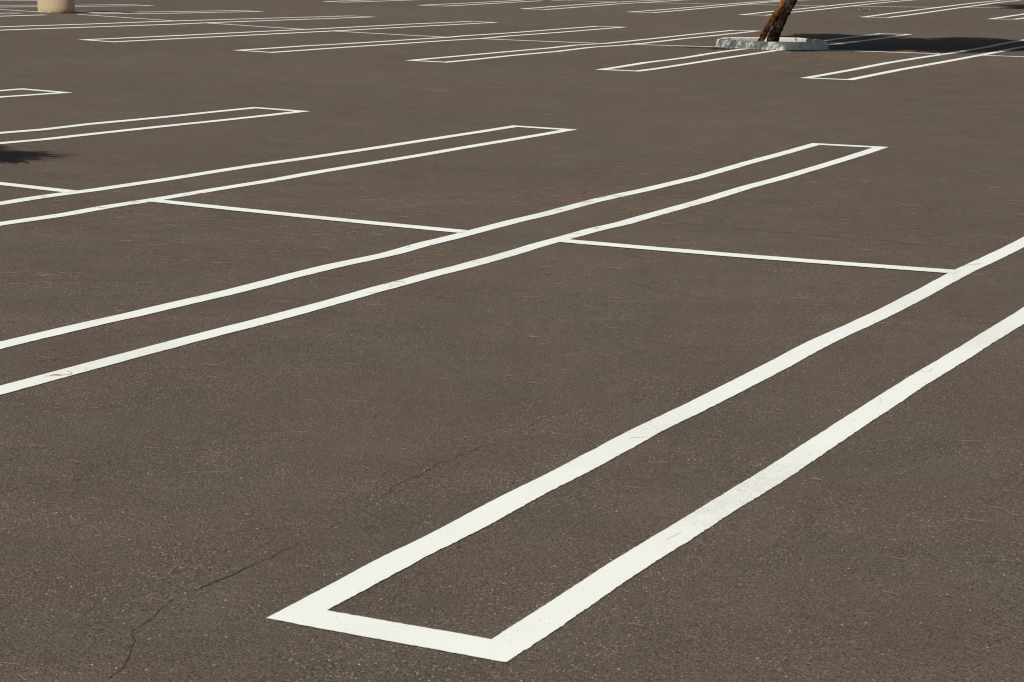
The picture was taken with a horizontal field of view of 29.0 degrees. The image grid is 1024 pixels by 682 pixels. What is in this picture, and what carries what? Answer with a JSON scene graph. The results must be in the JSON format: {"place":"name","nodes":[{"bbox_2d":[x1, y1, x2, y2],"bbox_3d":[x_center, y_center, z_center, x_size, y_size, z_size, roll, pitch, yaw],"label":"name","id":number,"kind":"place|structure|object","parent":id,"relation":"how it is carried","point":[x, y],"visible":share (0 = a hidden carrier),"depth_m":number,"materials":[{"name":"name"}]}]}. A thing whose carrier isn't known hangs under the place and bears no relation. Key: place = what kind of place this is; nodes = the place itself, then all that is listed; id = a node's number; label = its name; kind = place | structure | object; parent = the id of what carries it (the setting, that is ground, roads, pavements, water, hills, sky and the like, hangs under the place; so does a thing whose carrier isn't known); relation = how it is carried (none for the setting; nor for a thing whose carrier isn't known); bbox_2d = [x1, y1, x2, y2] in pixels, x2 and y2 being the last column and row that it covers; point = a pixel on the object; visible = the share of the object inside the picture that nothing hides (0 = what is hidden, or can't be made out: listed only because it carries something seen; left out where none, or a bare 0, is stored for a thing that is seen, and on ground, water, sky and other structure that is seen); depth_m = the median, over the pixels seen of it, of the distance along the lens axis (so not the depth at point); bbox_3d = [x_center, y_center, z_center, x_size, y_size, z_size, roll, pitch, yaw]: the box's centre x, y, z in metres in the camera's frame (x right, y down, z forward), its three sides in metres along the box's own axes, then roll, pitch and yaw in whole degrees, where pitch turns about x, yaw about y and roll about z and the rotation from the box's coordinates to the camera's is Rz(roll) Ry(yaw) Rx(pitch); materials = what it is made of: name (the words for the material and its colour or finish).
{"place":"outdoors","nodes":[
{"label":"outdoors","id":0,"kind":"place"},
{"bbox_2d":[0,0,1023,681],"bbox_3d":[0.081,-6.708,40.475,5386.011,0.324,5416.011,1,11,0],"label":"asphalt ground","id":1,"kind":"structure","parent":0,"point":[762,590],"depth_m":7.88,"materials":[{"name":"grey asphalt"}]},
{"bbox_2d":[0,88,72,97],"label":"parking marking","id":2,"kind":"object","parent":1,"relation":"on","point":[57,92],"visible":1,"depth_m":19.39,"materials":[{"name":"white paint"}]},
{"bbox_2d":[0,182,76,191],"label":"stall divider line","id":3,"kind":"object","parent":1,"relation":"on","point":[34,187],"visible":1,"depth_m":12.27,"materials":[{"name":"white paint"}]},
{"bbox_2d":[37,0,74,12],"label":"light pole","id":4,"kind":"object","parent":1,"relation":"on","point":[56,6],"visible":0.89,"depth_m":36.14,"materials":[{"name":"beige concrete"}]},
{"bbox_2d":[77,14,172,20],"bbox_3d":[-6.917,-5.784,35.393,2.154,0.053,0.122,7,13,27],"label":"stall divider line","id":5,"kind":"object","parent":1,"relation":"on","point":[124,17],"visible":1,"depth_m":35.39,"materials":[{"name":"white paint"}]},
{"bbox_2d":[0,10,263,15],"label":"parking marking","id":6,"kind":"object","parent":1,"relation":"on","point":[156,13],"visible":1,"depth_m":37.58,"materials":[{"name":"white paint"}]},
{"bbox_2d":[0,107,307,143],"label":"parking marking","id":7,"kind":"object","parent":1,"relation":"on","point":[293,111],"visible":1,"depth_m":16.49,"materials":[{"name":"white paint"}]},
{"bbox_2d":[1,16,366,29],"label":"parking marking","id":8,"kind":"object","parent":1,"relation":"on","point":[169,24],"visible":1,"depth_m":34.16,"materials":[{"name":"white paint"}]},
{"bbox_2d":[107,542,298,679],"bbox_3d":[-0.760,0.620,4.709,0.112,0.001,1.038,4,12,17],"label":"asphalt crack","id":9,"kind":"object","parent":1,"relation":"on","point":[182,594],"visible":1,"depth_m":4.69,"materials":[{"name":"black asphalt"}]},
{"bbox_2d":[212,23,295,28],"bbox_3d":[-4.486,-5.437,34.154,2.154,0.049,0.122,7,13,27],"label":"stall divider line","id":10,"kind":"object","parent":1,"relation":"on","point":[258,26],"visible":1,"depth_m":34.11,"materials":[{"name":"white paint"}]},
{"bbox_2d":[0,125,576,225],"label":"parking marking","id":11,"kind":"object","parent":1,"relation":"on","point":[91,209],"visible":1,"depth_m":13.28,"materials":[{"name":"white paint"}]},
{"bbox_2d":[80,21,496,41],"bbox_3d":[-3.300,-5.277,33.546,0.742,0.092,11.676,7,13,27],"label":"parking marking","id":12,"kind":"object","parent":1,"relation":"on","point":[275,33],"visible":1,"depth_m":32.16,"materials":[{"name":"white paint"}]},
{"bbox_2d":[147,199,467,232],"bbox_3d":[-1.216,-0.725,11.387,2.153,0.022,0.121,7,13,27],"label":"stall divider line","id":13,"kind":"object","parent":1,"relation":"on","point":[312,216],"visible":1,"depth_m":11.36,"materials":[{"name":"white paint"}]},
{"bbox_2d":[324,0,402,1],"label":"parking marking","id":14,"kind":"object","parent":1,"relation":"on","point":[366,1],"visible":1,"depth_m":50.04,"materials":[{"name":"white paint"}]},
{"bbox_2d":[338,31,438,36],"bbox_3d":[-2.056,-5.105,32.910,2.153,0.029,0.119,7,13,27],"label":"stall divider line","id":15,"kind":"object","parent":1,"relation":"on","point":[392,34],"visible":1,"depth_m":32.87,"materials":[{"name":"white paint"}]},
{"bbox_2d":[237,26,621,52],"bbox_3d":[-0.831,-4.958,32.281,0.770,0.047,11.675,7,13,27],"label":"parking marking","id":16,"kind":"object","parent":1,"relation":"on","point":[422,38],"visible":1,"depth_m":31.00,"materials":[{"name":"white paint"}]},
{"bbox_2d":[0,143,886,394],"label":"parking marking","id":17,"kind":"object","parent":1,"relation":"on","point":[47,377],"visible":1,"depth_m":9.35,"materials":[{"name":"white paint"}]},
{"bbox_2d":[425,0,529,5],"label":"parking marking","id":18,"kind":"object","parent":1,"relation":"on","point":[478,2],"visible":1,"depth_m":49.56,"materials":[{"name":"white paint"}]},
{"bbox_2d":[379,406,580,497],"bbox_3d":[-0.097,0.333,6.168,0.057,0.003,1.401,7,13,27],"label":"asphalt crack","id":19,"kind":"object","parent":1,"relation":"on","point":[462,453],"visible":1,"depth_m":6.06,"materials":[{"name":"black asphalt"}]},
{"bbox_2d":[0,7,1023,681],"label":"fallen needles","id":20,"kind":"object","parent":1,"relation":"on","point":[468,271],"visible":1,"depth_m":10.43,"materials":[{"name":"brown plant"}]},
{"bbox_2d":[476,38,583,42],"bbox_3d":[0.376,-4.801,31.662,2.154,0.004,0.121,7,13,27],"label":"stall divider line","id":21,"kind":"object","parent":1,"relation":"on","point":[528,40],"visible":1,"depth_m":31.73,"materials":[{"name":"white paint"}]},
{"bbox_2d":[407,30,754,62],"bbox_3d":[1.596,-4.662,31.032,0.726,0.012,11.676,7,13,27],"label":"parking marking","id":22,"kind":"object","parent":1,"relation":"on","point":[574,45],"visible":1,"depth_m":29.64,"materials":[{"name":"white paint"}]},
{"bbox_2d":[523,0,679,9],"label":"parking marking","id":23,"kind":"object","parent":1,"relation":"on","point":[594,5],"visible":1,"depth_m":49.49,"materials":[{"name":"white paint"}]},
{"bbox_2d":[267,237,1023,661],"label":"parking marking","id":24,"kind":"object","parent":1,"relation":"on","point":[529,631],"visible":1,"depth_m":5.44,"materials":[{"name":"white paint"}]},
{"bbox_2d":[632,44,710,46],"bbox_3d":[2.807,-4.529,30.405,2.154,0.017,0.118,7,13,27],"label":"stall divider line","id":25,"kind":"object","parent":1,"relation":"on","point":[672,45],"visible":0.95,"depth_m":30.59,"materials":[{"name":"white paint"}]},
{"bbox_2d":[632,0,778,12],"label":"parking marking","id":26,"kind":"object","parent":1,"relation":"on","point":[703,8],"visible":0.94,"depth_m":48.01,"materials":[{"name":"white paint"}]},
{"bbox_2d":[595,33,910,70],"bbox_3d":[3.955,-4.401,29.813,0.843,0.039,11.674,7,13,27],"label":"parking marking","id":27,"kind":"object","parent":1,"relation":"on","point":[609,68],"visible":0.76,"depth_m":27.42,"materials":[{"name":"white paint"}]},
{"bbox_2d":[557,239,958,272],"bbox_3d":[1.216,-0.439,10.134,2.154,0.020,0.122,7,13,27],"label":"stall divider line","id":28,"kind":"object","parent":1,"relation":"on","point":[766,257],"visible":1,"depth_m":10.09,"materials":[{"name":"white paint"}]},
{"bbox_2d":[715,37,828,49],"bbox_3d":[3.951,-4.554,30.350,1.684,0.153,1.740,1,11,0],"label":"tree planter","id":29,"kind":"object","parent":1,"relation":"on","point":[787,43],"visible":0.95,"depth_m":29.73,"materials":[{"name":"concrete"}]},
{"bbox_2d":[758,0,796,41],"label":"needle tree","id":30,"kind":"object","parent":29,"relation":"in","point":[777,20],"visible":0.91,"depth_m":29.93,"materials":[{"name":"orange plant"}]},
{"bbox_2d":[657,218,961,247],"bbox_3d":[1.616,-0.600,10.977,2.070,0.020,0.117,9,14,34],"label":"asphalt crack","id":31,"kind":"object","parent":1,"relation":"on","point":[815,234],"visible":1,"depth_m":10.98,"materials":[{"name":"black asphalt"}]},
{"bbox_2d":[740,0,908,14],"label":"parking marking","id":32,"kind":"object","parent":1,"relation":"on","point":[826,8],"visible":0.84,"depth_m":47.98,"materials":[{"name":"white paint"}]},
{"bbox_2d":[808,49,939,53],"bbox_3d":[5.240,-4.264,29.151,2.153,0.013,0.122,7,13,27],"label":"stall divider line","id":33,"kind":"object","parent":1,"relation":"on","point":[879,51],"visible":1,"depth_m":29.11,"materials":[{"name":"white paint"}]},
{"bbox_2d":[802,39,1023,79],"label":"parking marking","id":34,"kind":"object","parent":1,"relation":"on","point":[870,75],"visible":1,"depth_m":26.41,"materials":[{"name":"white paint"}]},
{"bbox_2d":[864,0,1014,17],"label":"parking marking","id":35,"kind":"object","parent":1,"relation":"on","point":[939,7],"visible":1,"depth_m":46.69,"materials":[{"name":"white paint"}]},
{"bbox_2d":[990,13,1023,18],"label":"parking marking","id":36,"kind":"object","parent":1,"relation":"on","point":[1009,16],"visible":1,"depth_m":42.52,"materials":[{"name":"white paint"}]}
]}

